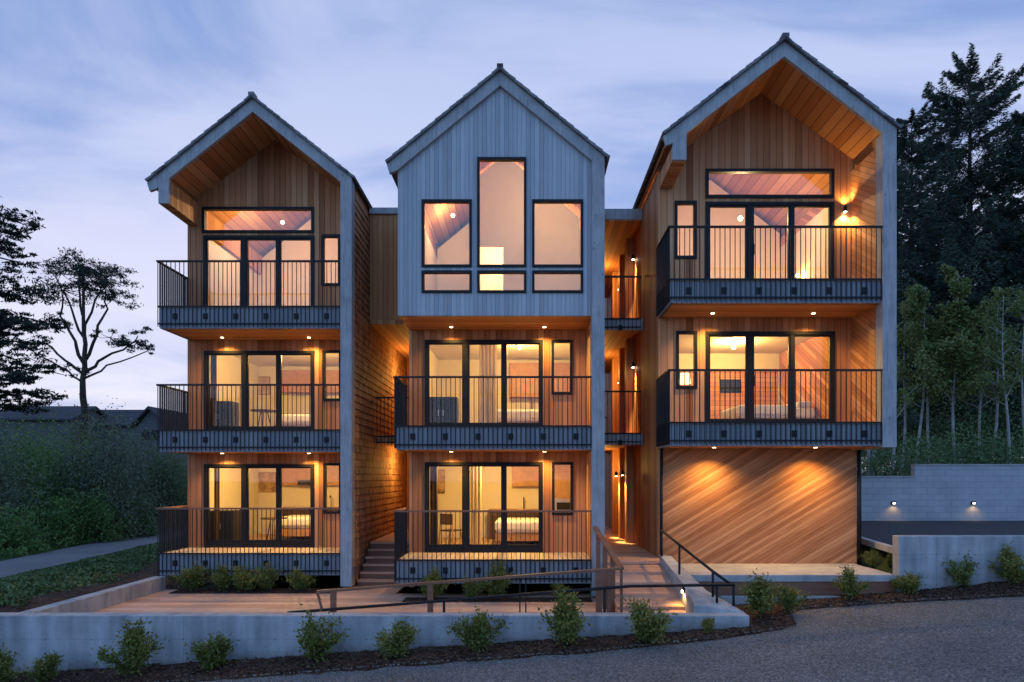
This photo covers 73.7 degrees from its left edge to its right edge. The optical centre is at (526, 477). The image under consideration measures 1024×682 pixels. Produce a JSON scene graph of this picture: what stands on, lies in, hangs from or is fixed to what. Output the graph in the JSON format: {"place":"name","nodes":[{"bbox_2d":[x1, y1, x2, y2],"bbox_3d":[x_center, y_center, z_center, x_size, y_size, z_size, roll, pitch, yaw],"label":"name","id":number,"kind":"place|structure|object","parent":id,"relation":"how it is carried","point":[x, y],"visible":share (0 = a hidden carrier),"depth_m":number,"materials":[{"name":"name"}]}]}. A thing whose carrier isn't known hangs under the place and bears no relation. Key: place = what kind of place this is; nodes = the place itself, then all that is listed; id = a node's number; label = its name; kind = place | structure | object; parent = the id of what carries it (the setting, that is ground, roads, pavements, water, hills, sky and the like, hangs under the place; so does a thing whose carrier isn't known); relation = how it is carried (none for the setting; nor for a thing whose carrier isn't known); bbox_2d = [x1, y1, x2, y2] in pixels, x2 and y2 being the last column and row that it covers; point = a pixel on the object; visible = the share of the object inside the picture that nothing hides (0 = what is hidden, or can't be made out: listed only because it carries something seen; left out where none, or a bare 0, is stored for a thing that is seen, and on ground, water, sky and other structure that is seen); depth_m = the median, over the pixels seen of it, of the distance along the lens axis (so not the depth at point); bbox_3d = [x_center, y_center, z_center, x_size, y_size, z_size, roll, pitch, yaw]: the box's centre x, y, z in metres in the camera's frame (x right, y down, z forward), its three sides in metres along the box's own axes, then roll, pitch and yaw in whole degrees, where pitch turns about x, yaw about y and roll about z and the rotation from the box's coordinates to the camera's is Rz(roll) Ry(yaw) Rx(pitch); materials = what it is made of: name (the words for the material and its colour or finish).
{"place":"outdoors","nodes":[
{"label":"outdoors","id":0,"kind":"place"},
{"bbox_2d":[210,510,239,539],"bbox_3d":[-8.557,1.405,19.180,0.840,0.950,0.540,0,0,0],"label":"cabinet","id":1,"kind":"object","parent":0,"point":[225,524],"visible":0.29,"depth_m":18.93,"materials":[{"name":"brown wood"}]},
{"bbox_2d":[145,91,406,586],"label":"gabled house","id":2,"kind":"structure","parent":0,"point":[269,207],"depth_m":18.27,"materials":[{"name":"brown wood"}]},
{"bbox_2d":[202,207,313,232],"bbox_3d":[-7.203,-6.900,18.338,2.995,0.697,0.125,0,0,0],"label":"transom window","id":3,"kind":"structure","parent":2,"relation":"in","point":[204,209],"depth_m":18.27,"materials":[{"name":"brown metal"}]},
{"bbox_2d":[203,235,314,305],"bbox_3d":[-7.183,-5.350,18.320,2.982,2.264,0.161,0,0,0],"label":"sliding door","id":4,"kind":"structure","parent":2,"relation":"in","point":[244,240],"depth_m":18.31,"materials":[{"name":"brown metal"}]},
{"bbox_2d":[204,351,314,428],"bbox_3d":[-7.170,-2.280,18.320,2.956,2.224,0.161,0,0,0],"label":"sliding door","id":5,"kind":"structure","parent":2,"relation":"in","point":[244,354],"depth_m":18.30,"materials":[{"name":"brown metal"}]},
{"bbox_2d":[204,464,314,547],"bbox_3d":[-7.170,0.763,18.320,2.956,2.237,0.161,0,0,0],"label":"sliding door","id":6,"kind":"structure","parent":2,"relation":"in","point":[244,467],"depth_m":18.29,"materials":[{"name":"brown metal"}]},
{"bbox_2d":[275,515,308,536],"bbox_3d":[-6.393,1.290,20.900,2.130,1.180,1.700,0,0,0],"label":"bed","id":7,"kind":"object","parent":2,"relation":"on","point":[298,525],"visible":0.16,"depth_m":20.10,"materials":[{"name":"white fabric"}]},
{"bbox_2d":[282,370,338,392],"bbox_3d":[-6.308,-3.155,22.535,3.435,0.730,0.341,0,0,0],"label":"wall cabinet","id":8,"kind":"object","parent":2,"relation":"attached to","point":[298,376],"depth_m":22.36,"materials":[{"name":"brown wood"}]},
{"bbox_2d":[282,466,338,484],"bbox_3d":[-6.308,-0.105,22.535,3.435,0.730,0.341,0,0,0],"label":"wall cabinet","id":9,"kind":"object","parent":2,"relation":"attached to","point":[291,476],"depth_m":22.36,"materials":[{"name":"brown wood"}]},
{"bbox_2d":[430,397,458,422],"bbox_3d":[-2.258,-1.645,18.180,0.840,0.950,0.540,0,0,0],"label":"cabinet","id":10,"kind":"object","parent":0,"point":[445,409],"visible":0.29,"depth_m":17.93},
{"bbox_2d":[0,494,892,593],"bbox_3d":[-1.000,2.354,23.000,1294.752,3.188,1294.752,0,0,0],"label":"ground","id":11,"kind":"structure","parent":0,"point":[327,581],"depth_m":19.40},
{"bbox_2d":[0,502,52,557],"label":"bush","id":12,"kind":"object","parent":11,"relation":"on","point":[21,546],"visible":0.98,"depth_m":24.47,"materials":[{"name":"green plant"}]},
{"bbox_2d":[0,411,79,546],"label":"bush","id":13,"kind":"object","parent":11,"relation":"on","point":[12,496],"visible":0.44,"depth_m":27.20,"materials":[{"name":"green plant"}]},
{"bbox_2d":[0,196,90,414],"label":"layered conifer","id":14,"kind":"object","parent":11,"relation":"on","point":[17,375],"visible":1,"depth_m":30.33,"materials":[{"name":"green plant"}]},
{"bbox_2d":[1,488,89,547],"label":"bush","id":15,"kind":"object","parent":11,"relation":"on","point":[51,524],"visible":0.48,"depth_m":27.22,"materials":[{"name":"green plant"}]},
{"bbox_2d":[0,402,99,536],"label":"bush","id":16,"kind":"object","parent":11,"relation":"on","point":[48,474],"visible":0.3,"depth_m":29.83,"materials":[{"name":"green plant"}]},
{"bbox_2d":[0,406,106,485],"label":"house","id":17,"kind":"structure","parent":11,"relation":"on","point":[60,415],"depth_m":70.00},
{"bbox_2d":[0,391,140,513],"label":"bush","id":18,"kind":"object","parent":11,"relation":"on","point":[67,446],"visible":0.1,"depth_m":32.60,"materials":[{"name":"green plant"}]},
{"bbox_2d":[0,529,163,577],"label":"lane","id":19,"kind":"structure","parent":11,"relation":"on","point":[9,567],"depth_m":24.16,"materials":[{"name":"grey concrete"}]},
{"bbox_2d":[15,246,154,482],"bbox_3d":[-25.909,-5.544,40.017,8.373,15.142,5.661,0,0,0],"label":"tree","id":20,"kind":"object","parent":11,"relation":"on","point":[102,274],"visible":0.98,"depth_m":39.91,"materials":[{"name":"green plant"}]},
{"bbox_2d":[41,486,135,544],"bbox_3d":[-18.735,1.590,28.942,3.760,2.628,3.361,0,0,0],"label":"bush","id":21,"kind":"object","parent":11,"relation":"on","point":[90,513],"visible":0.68,"depth_m":28.76,"materials":[{"name":"green plant"}]},
{"bbox_2d":[22,576,165,611],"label":"retaining wall","id":22,"kind":"structure","parent":11,"relation":"on","point":[102,599],"depth_m":14.47,"materials":[{"name":"concrete"}]},
{"bbox_2d":[37,396,169,540],"bbox_3d":[-19.339,-0.376,31.118,6.395,6.560,5.443,0,0,0],"label":"bush","id":23,"kind":"object","parent":11,"relation":"on","point":[98,470],"visible":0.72,"depth_m":30.66,"materials":[{"name":"green plant"}]},
{"bbox_2d":[0,553,227,611],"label":"mulch slope","id":24,"kind":"structure","parent":11,"relation":"on","point":[142,574],"depth_m":16.46,"materials":[{"name":"brown soil"}]},
{"bbox_2d":[0,541,163,607],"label":"ground cover","id":25,"kind":"object","parent":24,"relation":"on","point":[35,581],"visible":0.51,"depth_m":18.11,"materials":[{"name":"green plant"}]},
{"bbox_2d":[94,410,142,492],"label":"house","id":26,"kind":"structure","parent":11,"relation":"on","point":[129,414],"depth_m":74.00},
{"bbox_2d":[102,494,163,536],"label":"bush","id":27,"kind":"object","parent":11,"relation":"on","point":[145,523],"visible":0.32,"depth_m":31.73,"materials":[{"name":"green plant"}]},
{"bbox_2d":[90,415,187,525],"bbox_3d":[-20.484,-0.315,36.071,6.762,6.445,5.708,0,0,0],"label":"bush","id":28,"kind":"object","parent":11,"relation":"on","point":[164,485],"visible":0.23,"depth_m":35.84,"materials":[{"name":"green plant"}]},
{"bbox_2d":[118,433,187,528],"bbox_3d":[-19.570,0.215,36.941,5.712,5.384,4.730,0,0,-37],"label":"bush","id":29,"kind":"object","parent":11,"relation":"on","point":[183,496],"visible":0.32,"depth_m":36.53,"materials":[{"name":"green plant"}]},
{"bbox_2d":[129,406,187,491],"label":"house","id":30,"kind":"structure","parent":11,"relation":"on","point":[148,415],"depth_m":68.00,"materials":[{"name":"grey metal"}]},
{"bbox_2d":[95,585,616,611],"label":"timber terrace","id":31,"kind":"structure","parent":11,"relation":"on","point":[163,601],"depth_m":14.88,"materials":[{"name":"brown wood"}]},
{"bbox_2d":[169,588,335,593],"bbox_3d":[-6.590,2.768,16.510,3.780,0.065,0.680,0,0,0],"label":"planting bed","id":32,"kind":"object","parent":31,"relation":"on","point":[251,591],"visible":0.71,"depth_m":16.36,"materials":[{"name":"brown soil"}]},
{"bbox_2d":[165,561,213,590],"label":"shrub","id":33,"kind":"object","parent":32,"relation":"on","point":[193,578],"visible":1,"depth_m":16.31,"materials":[{"name":"green plant"}]},
{"bbox_2d":[357,207,408,585],"bbox_3d":[-3.625,-2.310,20.885,1.353,10.120,7.470,0,0,0],"label":"stair link","id":34,"kind":"object","parent":31,"relation":"on","point":[388,325],"visible":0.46,"depth_m":18.70,"materials":[{"name":"brown wood"}]},
{"bbox_2d":[316,526,623,611],"bbox_3d":[-1.060,1.901,14.244,5.718,1.737,3.328,0,0,0],"label":"handrail","id":35,"kind":"object","parent":31,"relation":"on","point":[608,576],"visible":0.68,"depth_m":12.64,"materials":[{"name":"black metal"}]},
{"bbox_2d":[385,63,609,595],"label":"gabled house","id":36,"kind":"structure","parent":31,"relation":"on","point":[498,173],"depth_m":15.59,"materials":[{"name":"grey wood"}]},
{"bbox_2d":[430,467,437,543],"bbox_3d":[-2.373,0.699,17.507,0.420,2.302,0.076,0,0,0],"label":"curtain","id":37,"kind":"object","parent":36,"relation":"hanging from","point":[433,488],"visible":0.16,"depth_m":17.51,"materials":[{"name":"brown fabric"}]},
{"bbox_2d":[422,199,471,266],"bbox_3d":[-1.826,-5.569,15.618,1.144,1.543,0.125,0,0,0],"label":"picture window","id":38,"kind":"structure","parent":36,"relation":"in","point":[424,201],"depth_m":15.55,"materials":[{"name":"brown metal"}]},
{"bbox_2d":[422,270,471,292],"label":"low window","id":39,"kind":"structure","parent":36,"relation":"in","point":[424,272],"depth_m":15.55,"materials":[{"name":"brown metal"}]},
{"bbox_2d":[471,467,481,543],"bbox_3d":[-1.368,0.699,18.606,0.520,2.302,0.077,0,0,0],"label":"curtain","id":40,"kind":"object","parent":36,"relation":"hanging from","point":[476,488],"visible":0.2,"depth_m":18.60,"materials":[{"name":"fabric"}]},
{"bbox_2d":[425,340,542,424],"bbox_3d":[-1.073,-2.304,17.110,2.959,2.272,0.161,0,0,0],"label":"sliding door","id":41,"kind":"structure","parent":36,"relation":"in","point":[465,344],"depth_m":17.08,"materials":[{"name":"brown metal"}]},
{"bbox_2d":[425,462,542,552],"bbox_3d":[-1.073,0.750,17.110,2.959,2.264,0.161,0,0,0],"label":"sliding door","id":42,"kind":"structure","parent":36,"relation":"in","point":[465,466],"depth_m":17.08,"materials":[{"name":"brown metal"}]},
{"bbox_2d":[479,345,496,422],"bbox_3d":[-1.168,-2.382,17.706,1.200,2.365,0.112,0,0,0],"label":"curtain","id":43,"kind":"object","parent":36,"relation":"hanging from","point":[487,360],"visible":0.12,"depth_m":17.70,"materials":[{"name":"fabric"}]},
{"bbox_2d":[477,157,525,266],"bbox_3d":[-0.571,-6.050,15.618,1.122,2.506,0.125,0,0,0],"label":"picture window","id":44,"kind":"structure","parent":36,"relation":"in","point":[479,159],"depth_m":15.55,"materials":[{"name":"brown metal"}]},
{"bbox_2d":[495,518,537,543],"bbox_3d":[0.194,1.290,19.400,2.130,1.180,1.700,0,0,0],"label":"bed","id":45,"kind":"object","parent":36,"relation":"on","point":[516,529],"visible":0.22,"depth_m":18.60,"materials":[{"name":"white fabric"}]},
{"bbox_2d":[510,363,569,397],"bbox_3d":[0.453,-2.995,21.125,1.951,1.050,0.341,0,0,0],"label":"wall cabinet","id":46,"kind":"object","parent":36,"relation":"attached to","point":[531,369],"depth_m":20.95,"materials":[{"name":"brown wood"}]},
{"bbox_2d":[510,363,525,396],"bbox_3d":[-0.278,-2.995,20.966,0.480,1.042,0.023,0,0,0],"label":"cabinet door","id":47,"kind":"structure","parent":46,"relation":"in","point":[516,369],"depth_m":20.96,"materials":[{"name":"brown wood"}]},
{"bbox_2d":[512,465,569,485],"bbox_3d":[0.484,-0.120,21.125,1.889,0.800,0.341,0,0,0],"label":"wall cabinet","id":48,"kind":"object","parent":36,"relation":"attached to","point":[524,476],"depth_m":20.95,"materials":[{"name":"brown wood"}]},
{"bbox_2d":[532,199,582,266],"bbox_3d":[0.706,-5.569,15.618,1.166,1.543,0.125,0,0,0],"label":"picture window","id":49,"kind":"structure","parent":36,"relation":"in","point":[534,201],"depth_m":15.55,"materials":[{"name":"brown metal"}]},
{"bbox_2d":[532,270,582,292],"bbox_3d":[0.706,-4.465,15.618,1.166,0.510,0.125,0,0,0],"label":"low window","id":50,"kind":"structure","parent":36,"relation":"in","point":[534,272],"depth_m":15.55,"materials":[{"name":"brown metal"}]},
{"bbox_2d":[555,473,569,509],"bbox_3d":[1.006,0.880,18.832,0.520,2.000,0.536,0,0,0],"label":"wall oven","id":51,"kind":"object","parent":36,"relation":"on","point":[562,491],"depth_m":18.60,"materials":[{"name":"brown wood"}]},
{"bbox_2d":[605,209,661,563],"bbox_3d":[2.425,-2.610,20.600,1.304,9.080,10.800,0,0,0],"label":"walkway link","id":52,"kind":"object","parent":36,"relation":"attached to","point":[623,327],"visible":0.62,"depth_m":19.60,"materials":[{"name":"brown wood"}]},
{"bbox_2d":[402,597,592,601],"bbox_3d":[-0.650,2.765,15.300,4.200,0.070,0.500,0,0,0],"label":"planting bed","id":53,"kind":"object","parent":31,"relation":"on","point":[516,599],"visible":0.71,"depth_m":15.26,"materials":[{"name":"brown soil"}]},
{"bbox_2d":[478,559,513,600],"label":"shrub","id":54,"kind":"object","parent":53,"relation":"on","point":[497,587],"visible":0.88,"depth_m":15.13,"materials":[{"name":"green plant"}]},
{"bbox_2d":[287,583,734,611],"bbox_3d":[-0.285,2.340,12.450,8.161,0.820,0.055,0,0,0],"label":"handrail","id":55,"kind":"object","parent":31,"relation":"on","point":[715,585],"visible":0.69,"depth_m":12.43,"materials":[{"name":"black metal"}]},
{"bbox_2d":[607,555,744,612],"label":"walkway","id":56,"kind":"structure","parent":31,"relation":"on","point":[688,599],"depth_m":13.52,"materials":[{"name":"grey concrete"}]},
{"bbox_2d":[0,612,748,672],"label":"retaining wall","id":57,"kind":"structure","parent":11,"relation":"on","point":[73,637],"depth_m":11.92,"materials":[{"name":"concrete"}]},
{"bbox_2d":[8,580,1023,681],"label":"mulch bed","id":58,"kind":"object","parent":11,"relation":"on","point":[430,660],"visible":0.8,"depth_m":11.44,"materials":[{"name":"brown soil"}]},
{"bbox_2d":[0,642,20,681],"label":"shrub","id":59,"kind":"object","parent":58,"relation":"on","point":[7,674],"visible":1,"depth_m":11.14,"materials":[{"name":"green plant"}]},
{"bbox_2d":[15,650,64,681],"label":"shrub","id":60,"kind":"object","parent":58,"relation":"on","point":[45,669],"visible":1,"depth_m":11.13,"materials":[{"name":"green plant"}]},
{"bbox_2d":[91,616,169,676],"bbox_3d":[-6.543,2.779,11.245,1.088,1.086,0.895,0,0,-13],"label":"shrub","id":61,"kind":"object","parent":58,"relation":"on","point":[139,650],"visible":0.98,"depth_m":11.12,"materials":[{"name":"green plant"}]},
{"bbox_2d":[184,630,239,671],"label":"shrub","id":62,"kind":"object","parent":58,"relation":"on","point":[212,656],"visible":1,"depth_m":11.27,"materials":[{"name":"green plant"}]},
{"bbox_2d":[293,603,349,664],"bbox_3d":[-3.509,2.631,11.428,1.008,1.061,0.976,0,0,39],"label":"shrub","id":63,"kind":"object","parent":58,"relation":"on","point":[311,640],"visible":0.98,"depth_m":11.31,"materials":[{"name":"green plant"}]},
{"bbox_2d":[372,616,421,659],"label":"shrub","id":64,"kind":"object","parent":58,"relation":"on","point":[398,643],"visible":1,"depth_m":11.33,"materials":[{"name":"green plant"}]},
{"bbox_2d":[444,606,512,652],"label":"shrub","id":65,"kind":"object","parent":58,"relation":"on","point":[476,634],"visible":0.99,"depth_m":11.30,"materials":[{"name":"green plant"}]},
{"bbox_2d":[537,588,593,647],"bbox_3d":[0.733,2.335,11.355,1.108,1.080,0.911,0,0,-45],"label":"shrub","id":66,"kind":"object","parent":58,"relation":"on","point":[564,628],"visible":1,"depth_m":11.25,"materials":[{"name":"green plant"}]},
{"bbox_2d":[621,595,677,644],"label":"shrub","id":67,"kind":"object","parent":58,"relation":"on","point":[647,624],"visible":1,"depth_m":11.21,"materials":[{"name":"green plant"}]},
{"bbox_2d":[736,567,783,618],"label":"shrub","id":68,"kind":"object","parent":58,"relation":"on","point":[759,593],"visible":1,"depth_m":12.45,"materials":[{"name":"green plant"}]},
{"bbox_2d":[776,579,813,611],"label":"shrub","id":69,"kind":"object","parent":58,"relation":"on","point":[787,599],"visible":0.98,"depth_m":12.83,"materials":[{"name":"green plant"}]},
{"bbox_2d":[828,562,872,599],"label":"shrub","id":70,"kind":"object","parent":58,"relation":"on","point":[848,585],"visible":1,"depth_m":13.54,"materials":[{"name":"green plant"}]},
{"bbox_2d":[887,570,928,593],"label":"shrub","id":71,"kind":"object","parent":58,"relation":"on","point":[909,584],"visible":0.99,"depth_m":13.70,"materials":[{"name":"green plant"}]},
{"bbox_2d":[941,550,979,589],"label":"shrub","id":72,"kind":"object","parent":58,"relation":"on","point":[962,577],"visible":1,"depth_m":13.72,"materials":[{"name":"green plant"}]},
{"bbox_2d":[987,541,1023,585],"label":"shrub","id":73,"kind":"object","parent":58,"relation":"on","point":[1011,568],"visible":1,"depth_m":13.69,"materials":[{"name":"green plant"}]},
{"bbox_2d":[605,32,901,564],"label":"gabled house","id":74,"kind":"structure","parent":11,"relation":"on","point":[765,253],"depth_m":15.90,"materials":[{"name":"brown wood"}]},
{"bbox_2d":[674,201,696,258],"bbox_3d":[3.710,-5.780,15.977,0.519,1.347,0.125,0,0,0],"label":"narrow window","id":75,"kind":"structure","parent":74,"relation":"in","point":[676,203],"depth_m":15.92,"materials":[{"name":"brown metal"}]},
{"bbox_2d":[676,331,697,388],"bbox_3d":[3.733,-2.743,15.977,0.496,1.347,0.125,0,0,0],"label":"narrow window","id":76,"kind":"structure","parent":74,"relation":"in","point":[695,333],"depth_m":15.92,"materials":[{"name":"clear glass"}]},
{"bbox_2d":[721,401,817,418],"bbox_3d":[6.487,-1.760,18.300,2.130,1.180,1.700,0,0,0],"label":"bed","id":77,"kind":"object","parent":74,"relation":"on","point":[772,411],"visible":0.3,"depth_m":17.52,"materials":[{"name":"white fabric"}]},
{"bbox_2d":[705,202,834,277],"bbox_3d":[5.677,-5.324,15.959,3.003,2.213,0.161,0,0,0],"label":"sliding door","id":78,"kind":"structure","parent":74,"relation":"in","point":[749,207],"depth_m":15.93,"materials":[{"name":"brown metal"}]},
{"bbox_2d":[705,331,834,421],"bbox_3d":[5.682,-2.287,15.959,3.015,2.237,0.161,0,0,0],"label":"sliding door","id":79,"kind":"structure","parent":74,"relation":"in","point":[749,336],"depth_m":15.93,"materials":[{"name":"brown metal"}]},
{"bbox_2d":[705,168,834,197],"bbox_3d":[5.677,-6.862,15.977,3.003,0.680,0.125,0,0,0],"label":"transom window","id":80,"kind":"structure","parent":74,"relation":"in","point":[831,171],"depth_m":15.92,"materials":[{"name":"brown metal"}]},
{"bbox_2d":[698,582,895,597],"bbox_3d":[5.525,2.351,14.100,4.150,0.398,0.060,0,0,0],"label":"patio riser","id":81,"kind":"object","parent":11,"relation":"on","point":[820,588],"visible":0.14,"depth_m":14.07,"materials":[{"name":"grey concrete"}]},
{"bbox_2d":[861,443,941,475],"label":"bush","id":82,"kind":"object","parent":11,"relation":"on","point":[898,465],"visible":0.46,"depth_m":25.79,"materials":[{"name":"green plant"}]},
{"bbox_2d":[897,296,945,469],"bbox_3d":[17.441,-3.894,30.877,2.393,9.266,2.705,0,0,37],"label":"alder tree","id":83,"kind":"object","parent":11,"relation":"on","point":[905,366],"visible":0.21,"depth_m":30.96,"materials":[{"name":"green plant"}]},
{"bbox_2d":[897,285,960,462],"bbox_3d":[17.549,-3.833,30.040,2.549,9.146,3.296,0,0,0],"label":"alder tree","id":84,"kind":"object","parent":11,"relation":"on","point":[901,338],"visible":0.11,"depth_m":30.04,"materials":[{"name":"green plant"}]},
{"bbox_2d":[871,426,999,475],"bbox_3d":[15.854,-0.587,26.954,5.150,2.911,4.228,0,0,0],"label":"bush","id":85,"kind":"object","parent":11,"relation":"on","point":[935,460],"visible":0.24,"depth_m":26.48,"materials":[{"name":"green plant"}]},
{"bbox_2d":[897,282,974,463],"bbox_3d":[16.835,-3.790,29.000,4.024,9.051,2.524,0,0,0],"label":"alder tree","id":86,"kind":"object","parent":11,"relation":"on","point":[926,335],"visible":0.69,"depth_m":28.85,"materials":[{"name":"green plant"}]},
{"bbox_2d":[861,464,1023,520],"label":"block wall","id":87,"kind":"structure","parent":11,"relation":"on","point":[958,492],"depth_m":22.50,"materials":[{"name":"concrete"}]},
{"bbox_2d":[862,391,1022,472],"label":"bush","id":88,"kind":"object","parent":11,"relation":"on","point":[946,427],"visible":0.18,"depth_m":33.43,"materials":[{"name":"green plant"}]},
{"bbox_2d":[861,102,1023,467],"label":"conifer","id":89,"kind":"object","parent":11,"relation":"on","point":[903,156],"visible":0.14,"depth_m":40.67,"materials":[{"name":"green plant"}]},
{"bbox_2d":[909,263,998,463],"bbox_3d":[17.315,-4.073,27.961,3.066,9.616,2.802,0,0,23],"label":"alder tree","id":90,"kind":"object","parent":11,"relation":"on","point":[954,318],"visible":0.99,"depth_m":27.63,"materials":[{"name":"green plant"}]},
{"bbox_2d":[893,535,1023,591],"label":"retaining wall","id":91,"kind":"structure","parent":11,"relation":"on","point":[919,554],"depth_m":14.00,"materials":[{"name":"concrete"}]},
{"bbox_2d":[897,43,1023,458],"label":"conifer","id":92,"kind":"object","parent":11,"relation":"on","point":[949,157],"visible":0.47,"depth_m":36.81,"materials":[{"name":"green plant"}]},
{"bbox_2d":[906,413,1023,468],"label":"bush","id":93,"kind":"object","parent":11,"relation":"on","point":[967,443],"visible":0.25,"depth_m":27.63,"materials":[{"name":"green plant"}]},
{"bbox_2d":[930,373,1023,463],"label":"bush","id":94,"kind":"object","parent":11,"relation":"on","point":[999,420],"visible":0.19,"depth_m":33.41,"materials":[{"name":"green plant"}]},
{"bbox_2d":[945,303,1020,463],"bbox_3d":[20.629,-3.602,31.250,2.141,8.671,3.261,0,0,-43],"label":"alder tree","id":95,"kind":"object","parent":11,"relation":"on","point":[994,309],"visible":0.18,"depth_m":30.93,"materials":[{"name":"green plant"}]},
{"bbox_2d":[948,109,1023,449],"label":"conifer","id":96,"kind":"object","parent":11,"relation":"on","point":[1013,265],"visible":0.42,"depth_m":34.89,"materials":[{"name":"green plant"}]},
{"bbox_2d":[959,418,1023,463],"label":"bush","id":97,"kind":"object","parent":11,"relation":"on","point":[1012,457],"visible":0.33,"depth_m":26.81,"materials":[{"name":"green plant"}]},
{"bbox_2d":[964,286,1021,455],"bbox_3d":[19.950,-3.742,29.078,2.746,8.960,3.481,0,0,41],"label":"alder tree","id":98,"kind":"object","parent":11,"relation":"on","point":[997,290],"visible":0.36,"depth_m":28.93,"materials":[{"name":"green plant"}]},
{"bbox_2d":[963,294,1023,462],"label":"alder tree","id":99,"kind":"object","parent":11,"relation":"on","point":[994,358],"visible":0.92,"depth_m":26.96,"materials":[{"name":"green plant"}]},
{"bbox_2d":[990,287,1023,452],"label":"alder tree","id":100,"kind":"object","parent":11,"relation":"on","point":[1018,356],"visible":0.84,"depth_m":27.94,"materials":[{"name":"green plant"}]},
{"bbox_2d":[0,0,1023,470],"label":"sky","id":101,"kind":"structure","parent":0,"point":[96,96],"materials":[{"name":"blue"}]},
{"bbox_2d":[155,593,1023,681],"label":"gravel road","id":102,"kind":"structure","parent":0,"point":[964,652],"depth_m":10.36,"materials":[{"name":"grey gravel"}]},
{"bbox_2d":[681,564,896,581],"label":"patio","id":103,"kind":"structure","parent":0,"point":[779,572],"depth_m":14.41,"materials":[{"name":"concrete"}]},
{"bbox_2d":[861,521,1023,545],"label":"asphalt drive","id":104,"kind":"structure","parent":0,"point":[883,531],"depth_m":19.62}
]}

